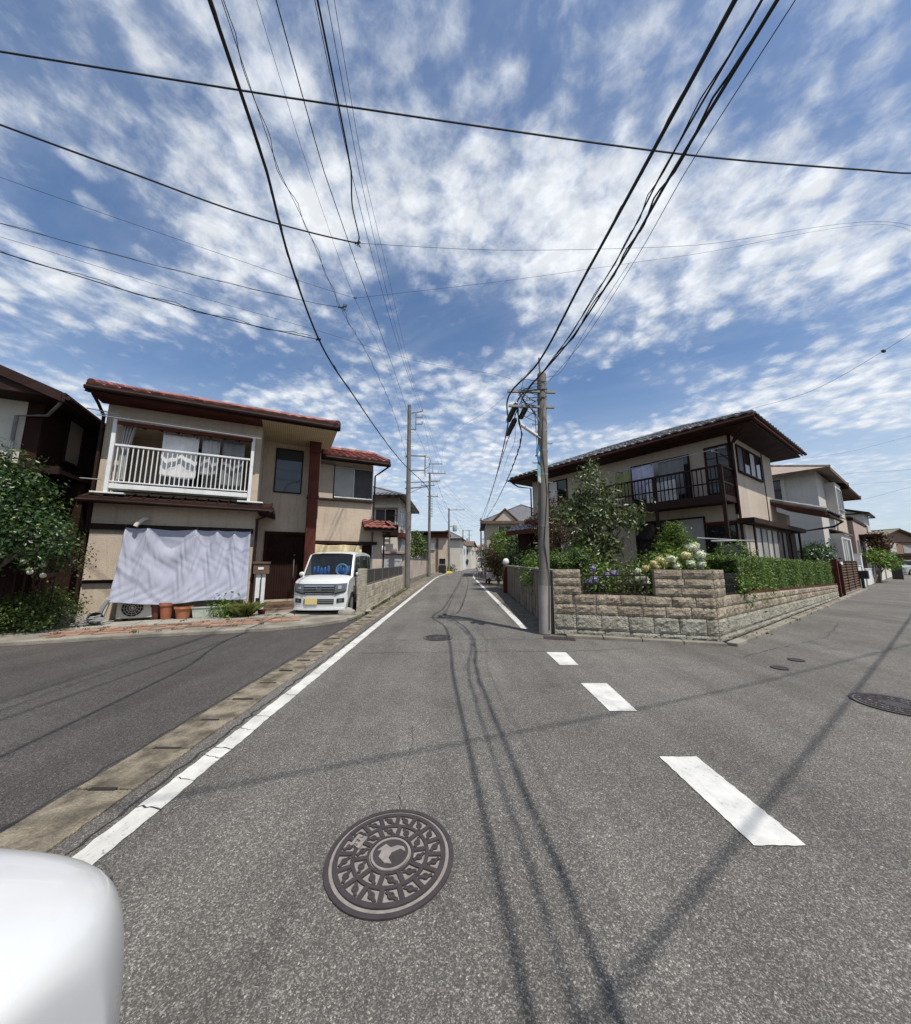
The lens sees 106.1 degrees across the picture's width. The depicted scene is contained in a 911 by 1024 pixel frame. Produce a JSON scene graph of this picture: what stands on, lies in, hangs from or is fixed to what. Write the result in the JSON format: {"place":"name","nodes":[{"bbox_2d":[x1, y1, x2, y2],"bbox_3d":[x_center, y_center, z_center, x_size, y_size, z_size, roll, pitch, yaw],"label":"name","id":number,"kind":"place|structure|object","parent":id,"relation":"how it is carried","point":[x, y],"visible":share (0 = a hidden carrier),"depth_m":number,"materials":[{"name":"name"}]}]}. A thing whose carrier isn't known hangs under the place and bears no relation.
{"place":"outdoors","nodes":[
{"label":"outdoors","id":0,"kind":"place"},
{"bbox_2d":[0,618,360,832],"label":"street","id":1,"kind":"structure","parent":0,"point":[72,714],"depth_m":3.94,"materials":[{"name":"asphalt"}]},
{"bbox_2d":[0,595,390,646],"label":"forecourt","id":2,"kind":"structure","parent":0,"point":[33,638],"depth_m":7.22,"materials":[{"name":"concrete"}]},
{"bbox_2d":[0,437,90,577],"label":"shrub","id":3,"kind":"object","parent":2,"relation":"on","point":[17,495],"visible":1,"depth_m":6.84,"materials":[{"name":"green plant"}]},
{"bbox_2d":[1,530,96,583],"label":"flowering vine","id":4,"kind":"object","parent":3,"relation":"attached to","point":[50,563],"visible":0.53,"depth_m":7.14,"materials":[{"name":"green plant"}]},
{"bbox_2d":[0,580,93,634],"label":"roadside bush","id":5,"kind":"object","parent":2,"relation":"on","point":[37,620],"visible":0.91,"depth_m":7.22,"materials":[{"name":"green plant"}]},
{"bbox_2d":[115,603,154,621],"bbox_3d":[-7.843,2.389,8.514,0.800,0.580,0.340,4,-9,-26],"label":"air conditioner","id":6,"kind":"object","parent":2,"relation":"on","point":[124,611],"visible":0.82,"depth_m":8.33,"materials":[{"name":"beige paint"}]},
{"bbox_2d":[39,615,299,637],"bbox_3d":[-6.024,2.552,7.720,4.589,0.030,0.975,4,-9,-26],"label":"brick edging","id":7,"kind":"object","parent":2,"relation":"on","point":[119,629],"visible":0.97,"depth_m":7.52,"materials":[{"name":"brick"}]},
{"bbox_2d":[253,562,270,612],"bbox_3d":[-5.550,2.131,9.726,0.440,1.420,0.300,4,-9,-26],"label":"mailbox","id":8,"kind":"object","parent":2,"relation":"on","point":[261,570],"visible":0.85,"depth_m":9.69,"materials":[{"name":"white metal"}]},
{"bbox_2d":[293,552,370,611],"bbox_3d":[-3.779,2.186,11.028,1.860,1.835,3.447,0,-8,-2],"label":"kei car","id":9,"kind":"object","parent":2,"relation":"on","point":[327,581],"visible":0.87,"depth_m":9.65,"materials":[{"name":"white paint"}]},
{"bbox_3d":[-12.238,2.103,5.440,4.784,0.390,0.188,4,-9,-26],"label":"low block wall","id":10,"kind":"object","parent":2,"relation":"on","visible":0},
{"bbox_2d":[0,571,57,613],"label":"iron railing","id":11,"kind":"object","parent":10,"relation":"on","point":[23,587],"visible":0.7,"depth_m":7.13,"materials":[{"name":"metal"}]},
{"bbox_2d":[39,608,371,631],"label":"forecourt paving","id":12,"kind":"structure","parent":0,"point":[165,621],"depth_m":8.31,"materials":[{"name":"concrete"}]},
{"bbox_2d":[66,599,112,625],"bbox_3d":[-8.207,2.264,7.700,0.743,0.580,0.318,4,-9,-26],"label":"hose tangle","id":13,"kind":"object","parent":12,"relation":"on","point":[97,618],"visible":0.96,"depth_m":7.66,"materials":[{"name":"grey paint"}]},
{"bbox_2d":[190,605,225,617],"bbox_3d":[-6.403,2.582,8.914,0.770,0.274,0.300,4,-9,-26],"label":"planter box","id":14,"kind":"object","parent":12,"relation":"on","point":[196,611],"visible":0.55,"depth_m":8.78,"materials":[{"name":"white plastic"}]},
{"bbox_2d":[225,601,269,616],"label":"grass clump","id":15,"kind":"object","parent":12,"relation":"on","point":[248,609],"visible":0.98,"depth_m":8.81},
{"bbox_2d":[0,50,910,173],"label":"overhead cable","id":16,"kind":"object","parent":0,"point":[340,105],"visible":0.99,"depth_m":6.23,"materials":[{"name":"rubber"}]},
{"bbox_2d":[0,0,910,544],"label":"sky","id":17,"kind":"structure","parent":0,"point":[681,340],"materials":[{"name":"blue"}]},
{"bbox_2d":[48,567,910,1023],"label":"road","id":18,"kind":"structure","parent":0,"point":[610,867],"depth_m":1.70,"materials":[{"name":"asphalt"}]},
{"bbox_2d":[0,848,123,1023],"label":"white car","id":19,"kind":"object","parent":18,"relation":"on","point":[61,941],"visible":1,"depth_m":0.62,"materials":[{"name":"paint"}]},
{"bbox_2d":[72,574,444,864],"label":"edge line","id":20,"kind":"object","parent":18,"relation":"on","point":[92,852],"visible":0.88,"depth_m":2.44,"materials":[{"name":"paint"}]},
{"bbox_2d":[323,809,453,920],"bbox_3d":[-0.335,1.768,1.764,0.650,0.026,0.650,0,-8,0],"label":"manhole cover","id":21,"kind":"object","parent":18,"relation":"on","point":[386,865],"visible":1,"depth_m":1.70,"materials":[{"name":"metal"}]},
{"bbox_2d":[0,596,837,855],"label":"road cracks","id":22,"kind":"object","parent":18,"relation":"on","point":[121,813],"visible":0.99,"depth_m":2.70,"materials":[{"name":"asphalt"}]},
{"bbox_2d":[547,652,804,845],"bbox_3d":[1.735,1.946,3.003,0.341,0.001,5.509,0,-8,-1],"label":"dashed line","id":23,"kind":"object","parent":18,"relation":"on","point":[748,819],"visible":1,"depth_m":2.23,"materials":[{"name":"paint"}]},
{"bbox_2d":[480,582,554,634],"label":"verge","id":24,"kind":"structure","parent":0,"point":[528,618],"depth_m":11.32,"materials":[{"name":"asphalt"}]},
{"bbox_2d":[292,571,891,660],"bbox_3d":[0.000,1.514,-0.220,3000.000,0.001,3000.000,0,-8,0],"label":"ground","id":25,"kind":"structure","parent":0,"point":[493,581],"depth_m":22.31,"materials":[{"name":"concrete"}]},
{"bbox_2d":[0,365,105,625],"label":"dark brown house","id":26,"kind":"structure","parent":25,"relation":"on","point":[61,429],"depth_m":8.40,"materials":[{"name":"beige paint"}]},
{"bbox_2d":[61,419,85,468],"bbox_3d":[-10.579,-1.933,9.503,0.135,1.340,0.800,4,-9,-26],"label":"window","id":27,"kind":"structure","parent":26,"relation":"in","point":[75,434],"depth_m":9.48,"materials":[{"name":"glass"}]},
{"bbox_2d":[0,581,427,852],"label":"gutter strip","id":28,"kind":"object","parent":25,"relation":"on","point":[51,826],"visible":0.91,"depth_m":2.50,"materials":[{"name":"concrete"}]},
{"bbox_2d":[88,617,370,790],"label":"gutter slots","id":29,"kind":"object","parent":28,"relation":"on","point":[102,788],"visible":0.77,"depth_m":2.76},
{"bbox_2d":[71,378,395,621],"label":"red tile house","id":30,"kind":"structure","parent":25,"relation":"on","point":[299,494],"depth_m":9.97,"materials":[{"name":"beige paint"}]},
{"bbox_2d":[116,425,136,480],"bbox_3d":[-8.445,-1.521,8.793,0.266,1.501,0.106,4,-9,-26],"label":"balcony curtain","id":31,"kind":"object","parent":30,"relation":"hanging from","point":[129,432],"visible":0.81,"depth_m":8.78,"materials":[{"name":"grey fabric"}]},
{"bbox_2d":[159,432,199,478],"bbox_3d":[-7.496,-1.517,9.309,0.780,1.260,0.113,4,-9,-26],"label":"laundry","id":32,"kind":"object","parent":30,"relation":"hanging from","point":[180,443],"visible":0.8,"depth_m":9.30,"materials":[{"name":"white fabric"}]},
{"bbox_2d":[109,525,252,604],"bbox_3d":[-6.970,1.368,8.912,2.825,1.965,0.491,4,-9,-26],"label":"hanging sheet","id":33,"kind":"object","parent":30,"relation":"attached to","point":[156,566],"visible":0.99,"depth_m":8.87,"materials":[{"name":"white fabric"}]},
{"bbox_2d":[162,447,244,492],"bbox_3d":[-7.805,-1.185,10.685,2.000,1.680,0.135,4,-9,-26],"label":"window","id":34,"kind":"structure","parent":30,"relation":"in","point":[200,448],"depth_m":10.64,"materials":[{"name":"glass"}]},
{"bbox_2d":[199,438,220,475],"bbox_3d":[-6.884,-1.536,9.610,0.421,1.076,0.118,4,-9,-26],"label":"laundry","id":35,"kind":"object","parent":30,"relation":"hanging from","point":[211,447],"visible":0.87,"depth_m":9.61,"materials":[{"name":"white fabric"}]},
{"bbox_2d":[218,440,245,487],"bbox_3d":[-6.412,-1.379,9.843,0.559,1.359,0.101,4,-9,-28],"label":"laundry","id":36,"kind":"object","parent":30,"relation":"hanging from","point":[232,449],"visible":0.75,"depth_m":9.84,"materials":[{"name":"white fabric"}]},
{"bbox_2d":[263,531,304,599],"bbox_3d":[-5.630,1.798,11.463,1.460,2.260,0.186,4,-9,-26],"label":"entrance door","id":37,"kind":"structure","parent":30,"relation":"in","point":[284,550],"depth_m":11.42,"materials":[{"name":"wood"}]},
{"bbox_2d":[273,448,303,493],"bbox_3d":[-5.759,-1.412,11.839,0.860,1.550,0.135,4,-9,-26],"label":"window","id":38,"kind":"structure","parent":30,"relation":"in","point":[288,472],"depth_m":11.84,"materials":[{"name":"glass"}]},
{"bbox_2d":[315,544,361,552],"bbox_3d":[-4.619,1.609,13.541,1.788,0.631,0.204,4,-9,-26],"label":"hanging cloth","id":39,"kind":"object","parent":30,"relation":"hanging from","point":[334,548],"visible":0.45,"depth_m":13.50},
{"bbox_2d":[333,466,373,500],"bbox_3d":[-4.263,-1.189,14.343,1.610,1.330,0.135,4,-9,-26],"label":"window","id":40,"kind":"structure","parent":30,"relation":"in","point":[350,483],"depth_m":14.34,"materials":[{"name":"glass"}]},
{"bbox_2d":[356,566,404,614],"bbox_3d":[-2.890,3.012,14.815,0.280,1.300,10.008,0,-8,-2],"label":"block fence","id":41,"kind":"object","parent":25,"relation":"on","point":[372,589],"visible":0.99,"depth_m":11.99,"materials":[{"name":"concrete"}]},
{"bbox_2d":[381,552,404,578],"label":"shutter garage","id":42,"kind":"structure","parent":25,"relation":"on","point":[392,559],"depth_m":21.77,"materials":[{"name":"paint"}]},
{"bbox_2d":[372,486,419,554],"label":"grey tile house","id":43,"kind":"structure","parent":25,"relation":"on","point":[389,505],"depth_m":23.22,"materials":[{"name":"beige paint"}]},
{"bbox_2d":[410,558,427,582],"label":"beige garden wall","id":44,"kind":"structure","parent":25,"relation":"on","point":[418,568],"depth_m":28.50,"materials":[{"name":"concrete"}]},
{"bbox_2d":[404,404,437,587],"bbox_3d":[-2.152,-1.173,20.987,2.109,11.461,0.339,0,-8,0],"label":"utility pole","id":45,"kind":"object","parent":25,"relation":"on","point":[408,482],"visible":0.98,"depth_m":20.96,"materials":[{"name":"concrete"}]},
{"bbox_2d":[221,0,406,454],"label":"overhead cable","id":46,"kind":"object","parent":45,"relation":"attached to","point":[281,175],"visible":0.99,"depth_m":4.80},
{"bbox_2d":[207,0,431,509],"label":"overhead cable","id":47,"kind":"object","parent":45,"relation":"attached to","point":[215,17],"visible":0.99,"depth_m":3.44,"materials":[{"name":"rubber"}]},
{"bbox_3d":[-2.573,-3.240,6.433,0.088,0.090,0.059,0,-8,0],"label":"cable clamp","id":48,"kind":"object","parent":47,"relation":"attached to","visible":0},
{"bbox_2d":[0,250,314,338],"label":"overhead cable","id":49,"kind":"object","parent":48,"relation":"attached to","point":[155,298],"visible":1,"depth_m":5.63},
{"bbox_2d":[276,0,431,468],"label":"overhead cable","id":50,"kind":"object","parent":45,"relation":"attached to","point":[324,171],"visible":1,"depth_m":5.61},
{"bbox_2d":[411,531,450,572],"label":"house","id":51,"kind":"structure","parent":25,"relation":"on","point":[439,549],"depth_m":45.36,"materials":[{"name":"beige paint"}]},
{"bbox_2d":[421,463,445,576],"bbox_3d":[-2.375,0.730,36.272,2.750,12.090,0.339,0,-8,0],"label":"utility pole","id":52,"kind":"object","parent":25,"relation":"on","point":[429,538],"visible":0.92,"depth_m":36.17,"materials":[{"name":"concrete"}]},
{"bbox_2d":[50,588,840,637],"bbox_3d":[3.116,2.903,10.064,19.955,0.129,13.763,-3,-9,19],"label":"moss and weeds","id":53,"kind":"object","parent":25,"relation":"on","point":[357,618],"visible":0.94,"depth_m":8.19,"materials":[{"name":"green plant"}]},
{"bbox_2d":[446,530,465,570],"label":"grey roof house","id":54,"kind":"structure","parent":25,"relation":"on","point":[456,550],"depth_m":57.30,"materials":[{"name":"beige paint"}]},
{"bbox_2d":[480,518,482,573],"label":"utility pole","id":55,"kind":"object","parent":25,"relation":"on","point":[481,565],"visible":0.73,"depth_m":44.67,"materials":[{"name":"concrete"}]},
{"bbox_2d":[480,0,737,521],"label":"overhead cable","id":56,"kind":"object","parent":55,"relation":"attached to","point":[698,67],"visible":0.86,"depth_m":3.17,"materials":[{"name":"rubber"}]},
{"bbox_2d":[481,541,508,584],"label":"roadside bush","id":57,"kind":"object","parent":25,"relation":"on","point":[492,561],"visible":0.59,"depth_m":23.15,"materials":[{"name":"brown plant"}]},
{"bbox_2d":[487,527,518,564],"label":"roadside bush","id":58,"kind":"object","parent":25,"relation":"on","point":[500,538],"visible":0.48,"depth_m":21.30,"materials":[{"name":"green plant"}]},
{"bbox_2d":[480,504,532,574],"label":"gabled brown house","id":59,"kind":"structure","parent":25,"relation":"on","point":[504,518],"depth_m":34.06,"materials":[{"name":"paint"}]},
{"bbox_2d":[506,565,556,632],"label":"stained block wall","id":60,"kind":"structure","parent":25,"relation":"on","point":[522,596],"depth_m":10.66,"materials":[{"name":"concrete"}]},
{"bbox_2d":[506,410,843,587],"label":"grey tile corner house","id":61,"kind":"structure","parent":25,"relation":"on","point":[729,492],"depth_m":11.79,"materials":[{"name":"paint"}]},
{"bbox_2d":[548,478,567,508],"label":"window","id":62,"kind":"structure","parent":61,"relation":"in","point":[559,486],"depth_m":16.06,"materials":[{"name":"glass"}]},
{"bbox_2d":[630,454,692,504],"bbox_3d":[7.410,-1.024,12.420,0.135,1.700,2.000,6,-10,-35],"label":"window","id":63,"kind":"structure","parent":61,"relation":"in","point":[686,463],"depth_m":11.84,"materials":[{"name":"glass"}]},
{"bbox_2d":[646,478,678,502],"bbox_3d":[6.969,-0.695,11.620,0.100,0.761,1.006,6,-10,-35],"label":"laundry","id":64,"kind":"object","parent":61,"relation":"on","point":[666,492],"visible":0.54,"depth_m":11.55,"materials":[{"name":"grey fabric"}]},
{"bbox_2d":[610,446,724,473],"bbox_3d":[7.318,-1.719,12.069,0.701,0.114,3.720,6,-10,-35],"label":"balcony pole","id":65,"kind":"object","parent":61,"relation":"attached to","point":[711,450],"visible":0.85,"depth_m":11.44,"materials":[{"name":"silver metal"}]},
{"bbox_2d":[631,463,653,499],"bbox_3d":[6.789,-1.080,12.384,0.105,1.280,0.750,6,-10,-35],"label":"laundry","id":66,"kind":"object","parent":65,"relation":"hanging from","point":[643,472],"visible":0.62,"depth_m":12.40,"materials":[{"name":"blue fabric"}]},
{"bbox_2d":[658,457,685,494],"bbox_3d":[7.363,-1.164,11.662,0.117,1.322,0.803,6,-10,-35],"label":"laundry","id":67,"kind":"object","parent":65,"relation":"hanging from","point":[671,466],"visible":0.6,"depth_m":11.63,"materials":[{"name":"grey fabric"}]},
{"bbox_2d":[635,516,708,572],"bbox_3d":[7.491,1.399,11.952,0.135,2.270,2.280,6,-10,-35],"label":"window","id":68,"kind":"structure","parent":61,"relation":"in","point":[645,537],"depth_m":12.21,"materials":[{"name":"glass"}]},
{"bbox_2d":[703,443,733,494],"bbox_3d":[8.442,-1.273,10.988,0.135,1.780,0.680,6,-10,-35],"label":"window","id":69,"kind":"structure","parent":61,"relation":"in","point":[710,458],"depth_m":11.05,"materials":[{"name":"glass"}]},
{"bbox_2d":[706,523,738,557],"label":"window","id":70,"kind":"structure","parent":61,"relation":"in","point":[713,531],"depth_m":10.84,"materials":[{"name":"glass"}]},
{"bbox_2d":[735,444,764,482],"bbox_3d":[10.107,-1.636,11.757,2.590,0.950,0.135,6,-10,-35],"label":"window","id":71,"kind":"structure","parent":61,"relation":"in","point":[749,464],"depth_m":11.67,"materials":[{"name":"glass"}]},
{"bbox_2d":[751,525,781,558],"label":"window","id":72,"kind":"structure","parent":61,"relation":"in","point":[766,538],"depth_m":11.44,"materials":[{"name":"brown glass"}]},
{"bbox_2d":[778,530,793,558],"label":"window","id":73,"kind":"structure","parent":61,"relation":"in","point":[785,540],"depth_m":12.81,"materials":[{"name":"glass"}]},
{"bbox_2d":[552,569,838,641],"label":"stone corner wall","id":74,"kind":"structure","parent":25,"relation":"on","point":[700,605],"depth_m":6.80,"materials":[{"name":"stone"}]},
{"bbox_2d":[582,570,653,595],"bbox_3d":[3.296,1.449,7.013,1.332,0.490,0.023,-2,-9,15],"label":"railing","id":75,"kind":"object","parent":74,"relation":"on","point":[617,584],"visible":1,"depth_m":7.00,"materials":[{"name":"black metal"}]},
{"bbox_2d":[722,572,743,594],"bbox_3d":[5.888,1.523,7.309,1.412,0.487,0.023,6,-10,-36],"label":"railing","id":76,"kind":"object","parent":74,"relation":"on","point":[730,584],"visible":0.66,"depth_m":7.30,"materials":[{"name":"black metal"}]},
{"bbox_2d":[704,553,834,590],"bbox_3d":[11.106,2.045,11.368,12.442,1.174,0.864,6,-10,-36],"label":"clipped hedge","id":77,"kind":"object","parent":74,"relation":"on","point":[789,572],"visible":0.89,"depth_m":9.49,"materials":[{"name":"green plant"}]},
{"bbox_2d":[566,588,867,646],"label":"corner kerb","id":78,"kind":"structure","parent":25,"relation":"on","point":[739,641],"depth_m":6.69,"materials":[{"name":"concrete"}]},
{"bbox_2d":[771,464,853,562],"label":"grey hip house","id":79,"kind":"structure","parent":25,"relation":"on","point":[817,485],"depth_m":18.40,"materials":[{"name":"paint"}]},
{"bbox_2d":[823,482,845,518],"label":"oriel window","id":80,"kind":"structure","parent":79,"relation":"in","point":[833,495],"depth_m":18.94,"materials":[{"name":"grey paint"}]},
{"bbox_2d":[797,540,840,561],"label":"street plant","id":81,"kind":"object","parent":25,"relation":"on","point":[813,551],"visible":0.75,"depth_m":16.85,"materials":[{"name":"green plant"}]},
{"bbox_2d":[830,559,845,596],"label":"brown gate","id":82,"kind":"structure","parent":25,"relation":"on","point":[834,566],"depth_m":14.79,"materials":[{"name":"paint"}]},
{"bbox_2d":[837,484,860,535],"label":"beige hip house","id":83,"kind":"structure","parent":25,"relation":"on","point":[848,493],"depth_m":22.93,"materials":[{"name":"paint"}]},
{"bbox_2d":[837,561,861,595],"bbox_3d":[20.132,3.288,17.509,6.600,1.570,0.200,6,-10,-36],"label":"lattice fence","id":84,"kind":"object","parent":25,"relation":"on","point":[851,576],"visible":0.84,"depth_m":17.52,"materials":[{"name":"brown wood"}]},
{"bbox_2d":[846,516,882,554],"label":"pink wall house","id":85,"kind":"structure","parent":25,"relation":"on","point":[856,529],"depth_m":24.70,"materials":[{"name":"paint"}]},
{"bbox_2d":[861,530,897,582],"bbox_3d":[31.942,3.329,25.627,4.436,3.855,1.627,6,-10,-36],"label":"street plant","id":86,"kind":"object","parent":25,"relation":"on","point":[883,542],"visible":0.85,"depth_m":24.99,"materials":[{"name":"brown plant"}]},
{"bbox_2d":[861,547,906,583],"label":"street plant","id":87,"kind":"object","parent":25,"relation":"on","point":[885,559],"visible":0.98,"depth_m":24.18,"materials":[{"name":"green plant"}]},
{"bbox_2d":[871,528,910,560],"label":"brown end house","id":88,"kind":"structure","parent":25,"relation":"on","point":[901,538],"depth_m":57.76,"materials":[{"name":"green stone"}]},
{"bbox_2d":[576,573,910,854],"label":"side road","id":89,"kind":"structure","parent":0,"point":[809,723],"depth_m":4.01,"materials":[{"name":"asphalt"}]},
{"bbox_2d":[507,358,555,634],"bbox_3d":[1.745,-0.510,7.604,1.102,6.303,0.259,0,-8,0],"label":"telephone pole","id":90,"kind":"object","parent":89,"relation":"on","point":[541,391],"visible":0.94,"depth_m":7.50,"materials":[{"name":"concrete"}]},
{"bbox_2d":[484,0,762,516],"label":"overhead cable","id":91,"kind":"object","parent":90,"relation":"attached to","point":[716,76],"visible":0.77,"depth_m":3.21,"materials":[{"name":"rubber"}]},
{"bbox_2d":[487,0,779,516],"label":"overhead cable","id":92,"kind":"object","parent":90,"relation":"attached to","point":[723,85],"visible":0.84,"depth_m":3.31,"materials":[{"name":"rubber"}]},
{"bbox_2d":[550,0,795,379],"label":"overhead cable","id":93,"kind":"object","parent":90,"relation":"attached to","point":[696,154],"visible":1,"depth_m":3.25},
{"bbox_2d":[849,692,910,715],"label":"manhole cover","id":94,"kind":"object","parent":89,"relation":"on","point":[894,704],"visible":1,"depth_m":3.67,"materials":[{"name":"metal"}]},
{"bbox_3d":[-2.221,-6.085,7.756,0.158,0.158,0.090,0,-8,0],"label":"cable clamp","id":95,"kind":"object","parent":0,"visible":0},
{"bbox_2d":[0,124,356,243],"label":"overhead cable","id":96,"kind":"object","parent":95,"relation":"attached to","point":[67,149],"visible":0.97,"depth_m":5.67,"materials":[{"name":"rubber"}]},
{"bbox_2d":[317,0,359,243],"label":"overhead cable","id":97,"kind":"object","parent":95,"relation":"attached to","point":[339,110],"visible":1,"depth_m":4.83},
{"label":"garden bed","id":98,"kind":"structure","parent":0,"visible":0},
{"bbox_2d":[515,546,556,597],"bbox_3d":[2.650,1.757,10.450,1.618,1.585,2.631,0,-8,0],"label":"garden shrub","id":99,"kind":"object","parent":98,"relation":"on","point":[529,576],"visible":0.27,"depth_m":10.60,"materials":[{"name":"green plant"}]},
{"bbox_2d":[524,491,579,554],"bbox_3d":[3.232,0.901,11.026,1.601,3.501,1.564,5,-10,-30],"label":"garden shrub","id":100,"kind":"object","parent":98,"relation":"on","point":[556,540],"visible":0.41,"depth_m":11.20,"materials":[{"name":"green plant"}]},
{"bbox_2d":[549,548,573,568],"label":"round topiary","id":101,"kind":"object","parent":98,"relation":"on","point":[558,560],"visible":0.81,"depth_m":9.19,"materials":[{"name":"green plant"}]},
{"bbox_2d":[565,544,596,592],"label":"round topiary","id":102,"kind":"object","parent":98,"relation":"on","point":[577,555],"visible":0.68,"depth_m":9.21,"materials":[{"name":"green plant"}]},
{"bbox_2d":[550,454,655,572],"bbox_3d":[4.072,0.415,9.863,3.018,4.223,1.696,0,-8,0],"label":"garden tree","id":103,"kind":"object","parent":98,"relation":"on","point":[602,518],"visible":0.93,"depth_m":9.72,"materials":[{"name":"green plant"}]},
{"bbox_2d":[580,561,650,594],"bbox_3d":[3.324,1.727,7.802,1.591,1.214,1.332,2,-9,-15],"label":"hydrangea","id":104,"kind":"object","parent":98,"relation":"on","point":[596,578],"visible":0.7,"depth_m":7.52,"materials":[{"name":"blue plant"}]},
{"bbox_2d":[623,541,712,595],"bbox_3d":[5.025,1.460,8.114,2.247,1.571,1.628,0,-8,0],"label":"hydrangea","id":105,"kind":"object","parent":98,"relation":"on","point":[685,562],"visible":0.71,"depth_m":7.69,"materials":[{"name":"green plant"}]},
{"bbox_2d":[651,520,701,557],"bbox_3d":[6.202,1.341,9.515,1.295,2.287,0.972,4,-9,-25],"label":"cloud pruned pine","id":106,"kind":"object","parent":98,"relation":"on","point":[675,538],"visible":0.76,"depth_m":9.53,"materials":[{"name":"plant"}]},
{"bbox_2d":[704,539,761,563],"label":"round topiary","id":107,"kind":"object","parent":98,"relation":"on","point":[728,549],"visible":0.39,"depth_m":8.88,"materials":[{"name":"green plant"}]},
{"bbox_2d":[726,568,769,612],"bbox_3d":[6.159,1.797,7.567,1.196,1.112,0.960,-7,-11,41],"label":"garden shrub","id":108,"kind":"object","parent":98,"relation":"on","point":[748,584],"visible":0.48,"depth_m":7.40,"materials":[{"name":"green plant"}]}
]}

